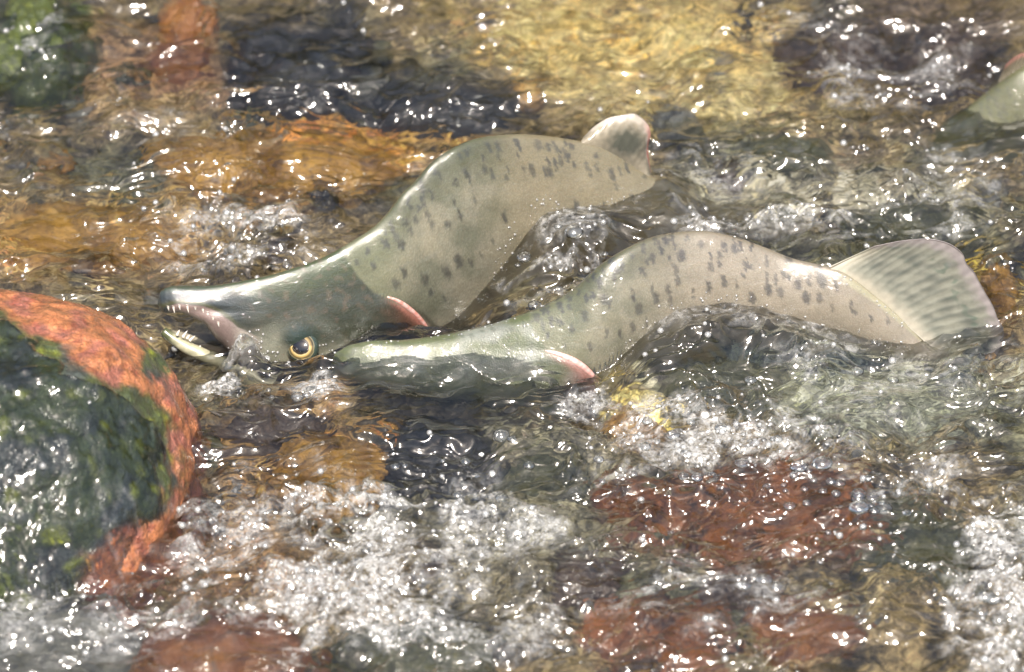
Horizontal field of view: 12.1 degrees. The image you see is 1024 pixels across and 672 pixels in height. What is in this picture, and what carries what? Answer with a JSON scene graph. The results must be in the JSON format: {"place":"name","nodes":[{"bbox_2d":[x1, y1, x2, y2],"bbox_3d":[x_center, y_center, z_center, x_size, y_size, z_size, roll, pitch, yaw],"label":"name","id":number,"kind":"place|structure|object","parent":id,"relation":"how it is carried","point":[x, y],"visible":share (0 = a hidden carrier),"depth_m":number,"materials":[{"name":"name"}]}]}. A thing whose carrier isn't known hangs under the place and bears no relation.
{"place":"outdoors","nodes":[
{"label":"outdoors","id":0,"kind":"place"},
{"bbox_2d":[0,0,1023,671],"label":"water","id":1,"kind":"structure","parent":0,"point":[352,136],"depth_m":3.94,"materials":[{"name":"liquid"}]},
{"bbox_2d":[0,288,197,597],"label":"boulder","id":2,"kind":"object","parent":1,"relation":"in","point":[95,346],"visible":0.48,"depth_m":3.82,"materials":[{"name":"stone"}]},
{"bbox_2d":[158,113,656,361],"bbox_3d":[-0.009,-0.067,4.083,0.603,0.239,0.106,-15,40,-18],"label":"salmon","id":3,"kind":"object","parent":1,"relation":"in","point":[429,248],"visible":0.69,"depth_m":4.01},
{"bbox_2d":[0,0,1023,671],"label":"foam","id":4,"kind":"object","parent":1,"relation":"on","point":[578,480],"visible":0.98,"depth_m":3.81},
{"bbox_2d":[334,231,1001,385],"bbox_3d":[0.126,-0.011,3.996,0.556,0.162,0.098,-6,38,-7],"label":"salmon","id":5,"kind":"object","parent":1,"relation":"in","point":[921,289],"visible":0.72,"depth_m":3.97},
{"bbox_2d":[812,456,827,464],"bbox_3d":[0.246,0.101,3.850,0.017,0.010,0.014,0,38,0],"label":"bubble","id":6,"kind":"object","parent":1,"relation":"on","point":[814,459],"visible":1,"depth_m":3.85,"materials":[{"name":"liquid"}]},
{"bbox_2d":[849,501,868,514],"bbox_3d":[0.272,0.135,3.803,0.016,0.008,0.014,0,38,0],"label":"bubble","id":7,"kind":"object","parent":1,"relation":"on","point":[863,502],"visible":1,"depth_m":3.81,"materials":[{"name":"liquid"}]},
{"bbox_2d":[968,53,1023,122],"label":"salmon","id":8,"kind":"object","parent":1,"relation":"in","point":[1001,100],"visible":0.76,"depth_m":4.24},
{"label":"streambed ground","id":9,"kind":"structure","parent":0,"visible":0},
{"bbox_2d":[0,0,64,75],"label":"river stone","id":10,"kind":"object","parent":9,"relation":"on","point":[31,14],"visible":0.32,"depth_m":4.33,"materials":[{"name":"green stone"}]},
{"bbox_2d":[327,36,348,41],"bbox_3d":[-0.188,-0.206,4.374,0.151,0.130,0.133,0,38,0],"label":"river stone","id":11,"kind":"object","parent":9,"relation":"on","point":[342,37],"visible":0.16,"depth_m":4.35,"materials":[{"name":"black stone"}]}
]}

